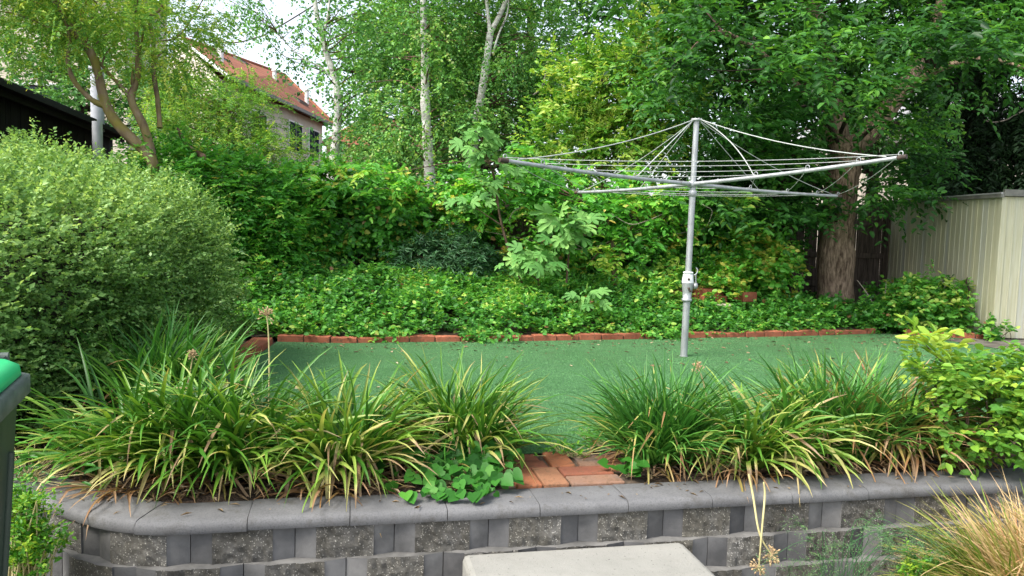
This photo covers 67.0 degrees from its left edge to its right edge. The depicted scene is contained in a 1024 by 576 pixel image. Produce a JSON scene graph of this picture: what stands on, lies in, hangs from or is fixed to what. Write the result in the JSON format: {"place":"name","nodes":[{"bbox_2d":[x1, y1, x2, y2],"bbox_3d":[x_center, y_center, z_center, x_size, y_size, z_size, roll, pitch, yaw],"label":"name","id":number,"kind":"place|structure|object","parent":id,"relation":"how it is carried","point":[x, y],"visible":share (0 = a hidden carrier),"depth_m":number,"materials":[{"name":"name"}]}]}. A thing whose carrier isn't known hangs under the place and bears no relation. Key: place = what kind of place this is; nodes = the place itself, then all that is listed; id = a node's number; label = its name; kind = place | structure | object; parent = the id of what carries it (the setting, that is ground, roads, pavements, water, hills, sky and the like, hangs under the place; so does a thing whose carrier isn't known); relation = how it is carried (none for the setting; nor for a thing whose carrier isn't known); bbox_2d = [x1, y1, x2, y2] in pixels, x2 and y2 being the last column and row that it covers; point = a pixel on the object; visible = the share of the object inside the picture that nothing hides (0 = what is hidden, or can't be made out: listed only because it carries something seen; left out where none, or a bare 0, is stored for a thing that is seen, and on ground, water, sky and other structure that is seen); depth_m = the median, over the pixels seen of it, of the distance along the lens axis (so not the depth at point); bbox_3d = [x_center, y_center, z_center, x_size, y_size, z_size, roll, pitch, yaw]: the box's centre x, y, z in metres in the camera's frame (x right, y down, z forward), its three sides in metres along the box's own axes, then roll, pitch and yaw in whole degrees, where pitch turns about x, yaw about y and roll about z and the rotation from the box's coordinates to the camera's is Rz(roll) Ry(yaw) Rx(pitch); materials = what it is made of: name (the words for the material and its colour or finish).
{"place":"outdoors","nodes":[
{"label":"outdoors","id":0,"kind":"place"},
{"bbox_2d":[0,0,166,171],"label":"cream house","id":1,"kind":"structure","parent":0,"point":[50,82],"depth_m":25.57,"materials":[{"name":"ceramic"}]},
{"bbox_2d":[15,82,63,100],"bbox_3d":[-15.730,-6.026,25.603,1.800,1.500,0.140,2,4,0],"label":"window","id":2,"kind":"structure","parent":1,"relation":"in","point":[32,87],"depth_m":25.50,"materials":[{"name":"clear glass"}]},
{"bbox_2d":[167,36,332,180],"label":"apartment house","id":3,"kind":"structure","parent":0,"point":[303,110],"depth_m":40.41,"materials":[{"name":"tile"}]},
{"bbox_2d":[249,108,266,143],"bbox_3d":[-11.583,-7.269,35.319,0.110,1.560,1.960,2,5,3],"label":"window","id":4,"kind":"structure","parent":3,"relation":"in","point":[250,108],"depth_m":34.96,"materials":[{"name":"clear glass"}]},
{"bbox_2d":[287,119,302,155],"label":"window","id":5,"kind":"structure","parent":3,"relation":"in","point":[289,121],"depth_m":40.22,"materials":[{"name":"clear glass"}]},
{"bbox_2d":[308,127,319,160],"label":"window","id":6,"kind":"structure","parent":3,"relation":"in","point":[316,133],"depth_m":43.16,"materials":[{"name":"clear glass"}]},
{"bbox_2d":[189,0,320,42],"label":"overhead cable","id":7,"kind":"object","parent":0,"point":[270,31],"visible":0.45,"depth_m":23.45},
{"bbox_2d":[322,120,445,182],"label":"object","id":8,"kind":"structure","parent":0,"point":[349,144],"depth_m":48.52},
{"bbox_2d":[15,260,1018,501],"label":"ground","id":9,"kind":"structure","parent":0,"point":[643,476],"depth_m":3.42,"materials":[{"name":"soil"}]},
{"bbox_2d":[0,77,124,170],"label":"outbuilding","id":10,"kind":"structure","parent":9,"relation":"on","point":[20,106],"depth_m":9.93,"materials":[{"name":"black metal"}]},
{"bbox_2d":[89,66,104,131],"bbox_3d":[-6.286,-2.881,11.725,0.236,1.000,0.235,2,5,0],"label":"flue","id":11,"kind":"object","parent":10,"relation":"on","point":[97,113],"visible":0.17,"depth_m":11.65,"materials":[{"name":"grey metal"}]},
{"bbox_2d":[0,1,247,165],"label":"hedge tree","id":12,"kind":"object","parent":9,"relation":"on","point":[79,104],"visible":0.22,"depth_m":12.99,"materials":[{"name":"green plant"}]},
{"bbox_2d":[0,0,250,179],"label":"feathery tree","id":13,"kind":"object","parent":9,"relation":"on","point":[74,31],"visible":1,"depth_m":7.46,"materials":[{"name":"green plant"}]},
{"bbox_2d":[0,117,259,459],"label":"pittosporum hedge","id":14,"kind":"object","parent":9,"relation":"on","point":[72,251],"visible":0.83,"depth_m":4.18,"materials":[{"name":"green plant"}]},
{"bbox_2d":[103,337,272,435],"bbox_3d":[-2.042,0.604,5.290,0.196,0.123,3.068,1,5,-5],"label":"brick edging","id":15,"kind":"object","parent":9,"relation":"on","point":[261,343],"visible":0.22,"depth_m":6.36,"materials":[{"name":"brick"}]},
{"bbox_2d":[202,0,401,179],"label":"birch tree","id":16,"kind":"object","parent":9,"relation":"on","point":[338,92],"visible":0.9,"depth_m":11.90,"materials":[{"name":"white plant"}]},
{"bbox_2d":[272,0,521,183],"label":"background tree","id":17,"kind":"object","parent":9,"relation":"on","point":[338,71],"visible":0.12,"depth_m":16.48,"materials":[{"name":"green plant"}]},
{"bbox_2d":[325,0,514,187],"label":"birch tree","id":18,"kind":"object","parent":9,"relation":"on","point":[419,63],"visible":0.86,"depth_m":11.69,"materials":[{"name":"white plant"}]},
{"bbox_2d":[306,0,613,204],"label":"background tree","id":19,"kind":"object","parent":9,"relation":"on","point":[486,166],"visible":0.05,"depth_m":14.26,"materials":[{"name":"green plant"}]},
{"bbox_2d":[407,0,599,177],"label":"birch tree","id":20,"kind":"object","parent":9,"relation":"on","point":[480,109],"visible":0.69,"depth_m":11.92,"materials":[{"name":"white plant"}]},
{"bbox_2d":[15,422,1018,502],"bbox_3d":[0.411,0.831,3.690,6.948,0.073,1.443,2,5,-2],"label":"soil bed","id":21,"kind":"object","parent":9,"relation":"on","point":[201,498],"visible":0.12,"depth_m":3.19,"materials":[{"name":"brown soil"}]},
{"bbox_2d":[14,336,305,535],"bbox_3d":[-1.560,0.516,3.252,1.360,0.698,1.150,2,5,0],"label":"strap leaf clump","id":22,"kind":"object","parent":21,"relation":"on","point":[91,442],"visible":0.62,"depth_m":3.08,"materials":[{"name":"green plant"}]},
{"bbox_2d":[44,296,277,424],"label":"strap leaf clump","id":23,"kind":"object","parent":21,"relation":"on","point":[182,348],"visible":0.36,"depth_m":3.89,"materials":[{"name":"green plant"}]},
{"bbox_2d":[185,349,198,394],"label":"seed stalk","id":24,"kind":"object","parent":21,"relation":"on","point":[191,352],"visible":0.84,"depth_m":3.74,"materials":[{"name":"beige plant"}]},
{"bbox_2d":[84,340,379,507],"bbox_3d":[-1.171,0.531,3.272,1.276,0.685,1.158,2,5,0],"label":"strap leaf clump","id":25,"kind":"object","parent":21,"relation":"on","point":[214,451],"visible":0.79,"depth_m":3.07,"materials":[{"name":"green plant"}]},
{"bbox_2d":[258,306,273,405],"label":"seed stalk","id":26,"kind":"object","parent":21,"relation":"on","point":[266,313],"visible":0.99,"depth_m":3.78,"materials":[{"name":"beige plant"}]},
{"bbox_2d":[215,350,455,537],"bbox_3d":[-0.740,0.590,3.303,1.074,0.665,1.106,2,5,0],"label":"strap leaf clump","id":27,"kind":"object","parent":21,"relation":"on","point":[346,465],"visible":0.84,"depth_m":3.15,"materials":[{"name":"green leaf"},{"name":"dry yellow-brown leaf"}]},
{"bbox_2d":[372,406,523,503],"bbox_3d":[-0.266,0.704,3.429,0.643,0.200,0.969,2,5,0],"label":"violet patch","id":28,"kind":"object","parent":21,"relation":"on","point":[483,473],"visible":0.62,"depth_m":3.18,"materials":[{"name":"green plant"}]},
{"bbox_2d":[354,343,588,487],"bbox_3d":[-0.199,0.571,3.595,1.148,0.632,1.038,5,6,39],"label":"strap leaf clump","id":29,"kind":"object","parent":21,"relation":"on","point":[489,409],"visible":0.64,"depth_m":3.48,"materials":[{"name":"green plant"}]},
{"bbox_2d":[503,452,644,488],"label":"brick paving","id":30,"kind":"structure","parent":21,"relation":"on","point":[552,470],"depth_m":3.40,"materials":[{"name":"orange brick"}]},
{"bbox_2d":[501,455,525,471],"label":"creeping weed","id":31,"kind":"object","parent":30,"relation":"on","point":[515,462],"visible":0.23,"depth_m":3.38,"materials":[{"name":"green plant"}]},
{"bbox_2d":[523,438,613,457],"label":"creeping weed","id":32,"kind":"object","parent":30,"relation":"on","point":[559,451],"visible":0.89,"depth_m":3.65,"materials":[{"name":"green plant"}]},
{"bbox_2d":[597,455,649,476],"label":"violet plant","id":33,"kind":"object","parent":30,"relation":"on","point":[636,467],"visible":0.91,"depth_m":3.37,"materials":[{"name":"green plant"}]},
{"bbox_2d":[553,347,778,483],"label":"strap leaf clump","id":34,"kind":"object","parent":21,"relation":"on","point":[636,429],"visible":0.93,"depth_m":3.50,"materials":[{"name":"green plant"}]},
{"bbox_2d":[691,361,708,406],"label":"seed stalk","id":35,"kind":"object","parent":21,"relation":"on","point":[698,365],"visible":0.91,"depth_m":3.79,"materials":[{"name":"beige plant"}]},
{"bbox_2d":[699,449,746,472],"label":"lime weed","id":36,"kind":"object","parent":21,"relation":"on","point":[720,468],"visible":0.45,"depth_m":3.48,"materials":[{"name":"green plant"}]},
{"bbox_2d":[658,363,895,511],"bbox_3d":[1.177,0.622,3.628,1.122,0.594,0.997,2,5,0],"label":"strap leaf clump","id":37,"kind":"object","parent":21,"relation":"on","point":[788,434],"visible":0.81,"depth_m":3.46,"materials":[{"name":"green plant"}]},
{"bbox_2d":[728,340,954,482],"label":"strap leaf clump","id":38,"kind":"object","parent":21,"relation":"on","point":[868,402],"visible":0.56,"depth_m":3.65,"materials":[{"name":"green plant"}]},
{"bbox_2d":[805,346,1023,482],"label":"strap leaf clump","id":39,"kind":"object","parent":21,"relation":"on","point":[928,451],"visible":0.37,"depth_m":3.59,"materials":[{"name":"green plant"}]},
{"bbox_2d":[885,313,1023,480],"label":"bright sapling","id":40,"kind":"object","parent":21,"relation":"on","point":[960,378],"visible":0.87,"depth_m":3.55,"materials":[{"name":"green plant"}]},
{"bbox_2d":[181,303,884,335],"bbox_3d":[-0.290,0.257,9.516,10.286,0.075,4.518,1,5,-12],"label":"garden bed","id":41,"kind":"object","parent":9,"relation":"on","point":[442,331],"visible":0.01,"depth_m":7.76,"materials":[{"name":"soil"}]},
{"bbox_2d":[115,63,335,180],"bbox_3d":[-3.838,-1.489,10.599,2.975,3.223,2.501,2,5,0],"label":"feathery tree","id":42,"kind":"object","parent":41,"relation":"on","point":[234,135],"visible":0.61,"depth_m":10.40,"materials":[{"name":"green plant"}]},
{"bbox_2d":[100,122,364,314],"bbox_3d":[-2.842,-0.559,8.333,3.103,2.256,1.950,-3,6,-43],"label":"wisteria hedge","id":43,"kind":"object","parent":41,"relation":"on","point":[266,232],"visible":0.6,"depth_m":7.97,"materials":[{"name":"green plant"}]},
{"bbox_2d":[176,127,205,174],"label":"vine stem","id":44,"kind":"object","parent":43,"relation":"attached to","point":[200,153],"visible":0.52,"depth_m":7.85,"materials":[{"name":"brown plant"}]},
{"bbox_2d":[352,323,403,343],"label":"trailing tuft","id":45,"kind":"object","parent":41,"relation":"on","point":[382,333],"visible":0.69,"depth_m":7.02,"materials":[{"name":"green plant"}]},
{"bbox_2d":[373,219,514,292],"bbox_3d":[-0.709,-0.314,8.727,1.612,0.961,1.155,2,5,0],"label":"nandina","id":46,"kind":"object","parent":41,"relation":"on","point":[446,254],"visible":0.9,"depth_m":8.57,"materials":[{"name":"green plant"}]},
{"bbox_2d":[457,322,521,343],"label":"trailing tuft","id":47,"kind":"object","parent":41,"relation":"on","point":[486,332],"visible":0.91,"depth_m":7.20,"materials":[{"name":"green plant"}]},
{"bbox_2d":[189,254,885,340],"bbox_3d":[0.699,0.164,8.709,7.981,0.922,2.822,1,5,-12],"label":"ground cover","id":48,"kind":"object","parent":41,"relation":"on","point":[411,295],"visible":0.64,"depth_m":7.86,"materials":[{"name":"green plant"}]},
{"bbox_2d":[443,121,527,282],"bbox_3d":[-0.263,-0.923,8.392,0.924,1.735,0.631,0,5,-23],"label":"young fig","id":49,"kind":"object","parent":48,"relation":"on","point":[492,143],"visible":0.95,"depth_m":8.29,"materials":[{"name":"green plant"}]},
{"bbox_2d":[494,240,568,284],"bbox_3d":[0.223,-0.253,8.110,0.737,0.479,0.611,3,5,13],"label":"young fig","id":50,"kind":"object","parent":48,"relation":"on","point":[529,261],"visible":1,"depth_m":8.04,"materials":[{"name":"green plant"}]},
{"bbox_2d":[529,200,605,282],"bbox_3d":[0.544,-0.482,8.210,0.718,0.877,0.778,-2,6,-37],"label":"young fig","id":51,"kind":"object","parent":48,"relation":"on","point":[577,225],"visible":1,"depth_m":8.16,"materials":[{"name":"green plant"}]},
{"bbox_2d":[562,283,611,318],"bbox_3d":[0.782,0.135,7.776,0.463,0.413,0.437,-2,6,-39],"label":"young fig","id":52,"kind":"object","parent":48,"relation":"on","point":[592,294],"visible":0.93,"depth_m":7.72,"materials":[{"name":"green plant"}]},
{"bbox_2d":[586,168,697,295],"bbox_3d":[1.417,-0.623,8.744,1.189,1.473,0.718,2,5,0],"label":"twin sapling","id":53,"kind":"object","parent":48,"relation":"on","point":[612,262],"visible":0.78,"depth_m":8.68,"materials":[{"name":"green plant"}]},
{"bbox_2d":[694,295,726,303],"bbox_3d":[2.270,0.161,8.962,0.378,0.156,0.236,0,5,-17],"label":"loose brick","id":54,"kind":"object","parent":48,"relation":"on","point":[701,297],"visible":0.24,"depth_m":8.87,"materials":[{"name":"brick"}]},
{"bbox_2d":[692,287,722,297],"bbox_3d":[2.230,0.084,9.062,0.473,0.172,0.239,2,5,0],"label":"loose brick","id":55,"kind":"object","parent":54,"relation":"on","point":[702,291],"visible":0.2,"depth_m":8.95,"materials":[{"name":"brick"}]},
{"bbox_2d":[734,291,756,301],"bbox_3d":[2.712,0.099,8.979,0.200,0.110,0.160,0,5,-26],"label":"loose brick","id":56,"kind":"object","parent":48,"relation":"on","point":[750,297],"visible":0.73,"depth_m":8.91,"materials":[{"name":"brick"}]},
{"bbox_2d":[259,152,815,304],"bbox_3d":[0.416,-0.647,9.596,7.170,1.877,1.362,1,5,-14],"label":"ivy hedge","id":57,"kind":"object","parent":41,"relation":"on","point":[383,229],"visible":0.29,"depth_m":9.10,"materials":[{"name":"green plant"}]},
{"bbox_2d":[301,143,760,277],"bbox_3d":[0.216,-0.883,8.693,5.088,1.459,1.176,2,5,-2],"label":"honeysuckle","id":58,"kind":"object","parent":57,"relation":"attached to","point":[537,193],"visible":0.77,"depth_m":8.60,"materials":[{"name":"green plant"}]},
{"bbox_2d":[520,314,579,334],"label":"trailing tuft","id":59,"kind":"object","parent":41,"relation":"on","point":[561,331],"visible":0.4,"depth_m":7.61,"materials":[{"name":"green plant"}]},
{"bbox_2d":[586,322,648,337],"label":"trailing tuft","id":60,"kind":"object","parent":41,"relation":"on","point":[616,330],"visible":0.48,"depth_m":7.76,"materials":[{"name":"green plant"}]},
{"bbox_2d":[631,318,694,340],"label":"trailing tuft","id":61,"kind":"object","parent":41,"relation":"on","point":[669,332],"visible":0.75,"depth_m":7.76,"materials":[{"name":"green plant"}]},
{"bbox_2d":[628,249,698,312],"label":"shrub","id":62,"kind":"object","parent":41,"relation":"on","point":[661,281],"visible":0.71,"depth_m":8.74,"materials":[{"name":"green plant"}]},
{"bbox_2d":[670,221,758,286],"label":"back ivy shrub","id":63,"kind":"object","parent":41,"relation":"on","point":[695,264],"visible":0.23,"depth_m":9.65,"materials":[{"name":"green plant"}]},
{"bbox_2d":[679,220,811,305],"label":"bright shrub","id":64,"kind":"object","parent":41,"relation":"on","point":[728,277],"visible":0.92,"depth_m":9.05,"materials":[{"name":"green plant"}]},
{"bbox_2d":[731,290,898,333],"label":"bed plants","id":65,"kind":"object","parent":41,"relation":"on","point":[825,306],"visible":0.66,"depth_m":8.72,"materials":[{"name":"green plant"}]},
{"bbox_2d":[843,277,910,333],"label":"dark shrub","id":66,"kind":"object","parent":41,"relation":"on","point":[892,329],"visible":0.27,"depth_m":9.10,"materials":[{"name":"green plant"}]},
{"bbox_2d":[179,183,890,305],"bbox_3d":[1.826,-0.457,10.241,13.217,1.600,0.165,1,5,-12],"label":"paling fence","id":67,"kind":"object","parent":9,"relation":"on","point":[871,257],"visible":0.01,"depth_m":10.94,"materials":[{"name":"brown wood"}]},
{"bbox_2d":[429,0,649,233],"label":"background tree","id":68,"kind":"object","parent":9,"relation":"on","point":[572,24],"visible":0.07,"depth_m":16.94,"materials":[{"name":"green plant"}]},
{"bbox_2d":[277,328,875,342],"bbox_3d":[1.027,0.501,7.761,6.470,0.124,0.289,0,5,-17],"label":"brick edging","id":69,"kind":"object","parent":9,"relation":"on","point":[456,338],"visible":0.51,"depth_m":7.46,"materials":[{"name":"brick"}]},
{"bbox_2d":[288,323,342,334],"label":"trailing tuft","id":70,"kind":"object","parent":69,"relation":"on","point":[324,326],"visible":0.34,"depth_m":7.02,"materials":[{"name":"green plant"}]},
{"bbox_2d":[506,0,725,193],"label":"privet tree","id":71,"kind":"object","parent":9,"relation":"on","point":[596,122],"visible":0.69,"depth_m":9.95,"materials":[{"name":"green plant"}]},
{"bbox_2d":[527,0,760,220],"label":"background tree","id":72,"kind":"object","parent":9,"relation":"on","point":[600,14],"visible":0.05,"depth_m":16.34,"materials":[{"name":"green plant"}]},
{"bbox_2d":[629,0,892,202],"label":"background tree","id":73,"kind":"object","parent":9,"relation":"on","point":[718,102],"visible":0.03,"depth_m":15.62,"materials":[{"name":"green plant"}]},
{"bbox_2d":[660,97,873,296],"bbox_3d":[3.216,-1.013,10.022,2.680,2.786,2.094,2,5,0],"label":"slim tree","id":74,"kind":"object","parent":9,"relation":"on","point":[818,178],"visible":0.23,"depth_m":9.57,"materials":[{"name":"green plant"}]},
{"bbox_2d":[577,0,1023,308],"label":"tree","id":75,"kind":"object","parent":9,"relation":"on","point":[823,85],"visible":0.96,"depth_m":8.71,"materials":[{"name":"green plant"}]},
{"bbox_2d":[781,0,1023,273],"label":"background tree","id":76,"kind":"object","parent":9,"relation":"on","point":[868,173],"visible":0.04,"depth_m":17.62,"materials":[{"name":"green plant"}]},
{"bbox_2d":[878,259,981,337],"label":"laurel shrub","id":77,"kind":"object","parent":9,"relation":"on","point":[935,303],"visible":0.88,"depth_m":8.77,"materials":[{"name":"green plant"}]},
{"bbox_2d":[961,277,970,307],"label":"bare branch","id":78,"kind":"object","parent":77,"relation":"on","point":[968,287],"visible":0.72,"depth_m":8.76,"materials":[{"name":"brown plant"}]},
{"bbox_2d":[903,328,988,338],"bbox_3d":[4.855,0.546,8.633,0.864,0.124,0.133,3,5,18],"label":"brick edging","id":79,"kind":"object","parent":9,"relation":"on","point":[971,335],"visible":0.16,"depth_m":8.54,"materials":[{"name":"brick"}]},
{"bbox_2d":[877,0,1023,196],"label":"cypress tree","id":80,"kind":"object","parent":9,"relation":"on","point":[990,155],"visible":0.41,"depth_m":10.94,"materials":[{"name":"green plant"}]},
{"bbox_2d":[986,109,1023,122],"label":"dead branch","id":81,"kind":"object","parent":80,"relation":"hanging from","point":[1008,118],"visible":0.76,"depth_m":10.63,"materials":[{"name":"wood"}]},
{"bbox_2d":[158,0,1023,200],"label":"sky","id":82,"kind":"structure","parent":0,"point":[282,9],"materials":[{"name":"white"}]},
{"bbox_2d":[230,333,1023,453],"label":"artificial lawn","id":83,"kind":"structure","parent":0,"point":[369,355],"depth_m":6.23,"materials":[{"name":"green plastic"}]},
{"bbox_2d":[14,334,1023,514],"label":"fallen leaves","id":84,"kind":"object","parent":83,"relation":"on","point":[235,490],"visible":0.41,"depth_m":3.24,"materials":[{"name":"brown plant"}]},
{"bbox_2d":[575,424,613,446],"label":"creeping weed","id":85,"kind":"object","parent":83,"relation":"on","point":[586,438],"visible":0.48,"depth_m":3.85,"materials":[{"name":"green plant"}]},
{"bbox_2d":[498,118,907,356],"bbox_3d":[1.640,-0.370,6.646,3.499,2.140,2.800,2,5,0],"label":"rotary clothesline","id":86,"kind":"object","parent":83,"relation":"on","point":[689,285],"visible":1,"depth_m":6.53,"materials":[{"name":"metal"}]},
{"bbox_2d":[791,92,1018,265],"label":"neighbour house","id":87,"kind":"structure","parent":0,"point":[862,175],"depth_m":22.33,"materials":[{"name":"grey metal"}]},
{"bbox_2d":[948,331,1023,350],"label":"path","id":88,"kind":"structure","parent":0,"point":[992,344],"depth_m":8.21,"materials":[{"name":"grey concrete"}]},
{"bbox_2d":[887,189,1023,338],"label":"garden shed","id":89,"kind":"structure","parent":88,"relation":"on","point":[978,239],"depth_m":8.83,"materials":[{"name":"beige metal"}]},
{"bbox_2d":[974,312,1004,340],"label":"shrub","id":90,"kind":"object","parent":88,"relation":"on","point":[994,331],"visible":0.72,"depth_m":8.37,"materials":[{"name":"green plant"}]},
{"bbox_2d":[994,319,1019,338],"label":"plant","id":91,"kind":"object","parent":88,"relation":"on","point":[1010,328],"visible":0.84,"depth_m":8.37,"materials":[{"name":"green plant"}]},
{"label":"pavement","id":92,"kind":"structure","parent":0,"visible":0},
{"bbox_2d":[0,352,30,575],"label":"wheelie bin","id":93,"kind":"object","parent":92,"relation":"on","point":[15,390],"visible":1,"depth_m":2.16,"materials":[{"name":"green plastic"}]},
{"bbox_2d":[8,467,76,575],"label":"spurge plant","id":94,"kind":"object","parent":92,"relation":"on","point":[31,548],"visible":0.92,"depth_m":2.61,"materials":[{"name":"green plant"}]},
{"bbox_2d":[8,465,1023,575],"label":"retaining wall","id":95,"kind":"structure","parent":92,"relation":"on","point":[711,527],"depth_m":3.01,"materials":[{"name":"grey concrete"}]},
{"bbox_2d":[14,427,120,486],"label":"clump","id":96,"kind":"object","parent":95,"relation":"on","point":[35,476],"visible":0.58,"depth_m":3.08,"materials":[{"name":"green plant"}]},
{"bbox_2d":[750,482,765,575],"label":"seed stalk","id":97,"kind":"object","parent":95,"relation":"on","point":[757,568],"visible":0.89,"depth_m":3.02,"materials":[{"name":"beige plant"}]},
{"bbox_2d":[748,474,779,566],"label":"seed stalk","id":98,"kind":"object","parent":95,"relation":"on","point":[763,542],"visible":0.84,"depth_m":3.04,"materials":[{"name":"beige plant"}]},
{"bbox_2d":[462,543,714,575],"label":"concrete step","id":99,"kind":"object","parent":92,"relation":"on","point":[673,559],"visible":1,"depth_m":2.87,"materials":[{"name":"beige concrete"}]},
{"bbox_2d":[754,510,980,575],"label":"asparagus fern","id":100,"kind":"object","parent":92,"relation":"on","point":[877,535],"visible":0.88,"depth_m":2.94,"materials":[{"name":"green plant"}]},
{"bbox_2d":[896,538,955,575],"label":"spurge plant","id":101,"kind":"object","parent":92,"relation":"on","point":[911,568],"visible":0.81,"depth_m":2.91,"materials":[{"name":"green plant"}]},
{"bbox_2d":[873,466,1023,575],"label":"dry tussock","id":102,"kind":"object","parent":92,"relation":"on","point":[1006,547],"visible":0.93,"depth_m":2.93,"materials":[{"name":"beige plant"}]}
]}

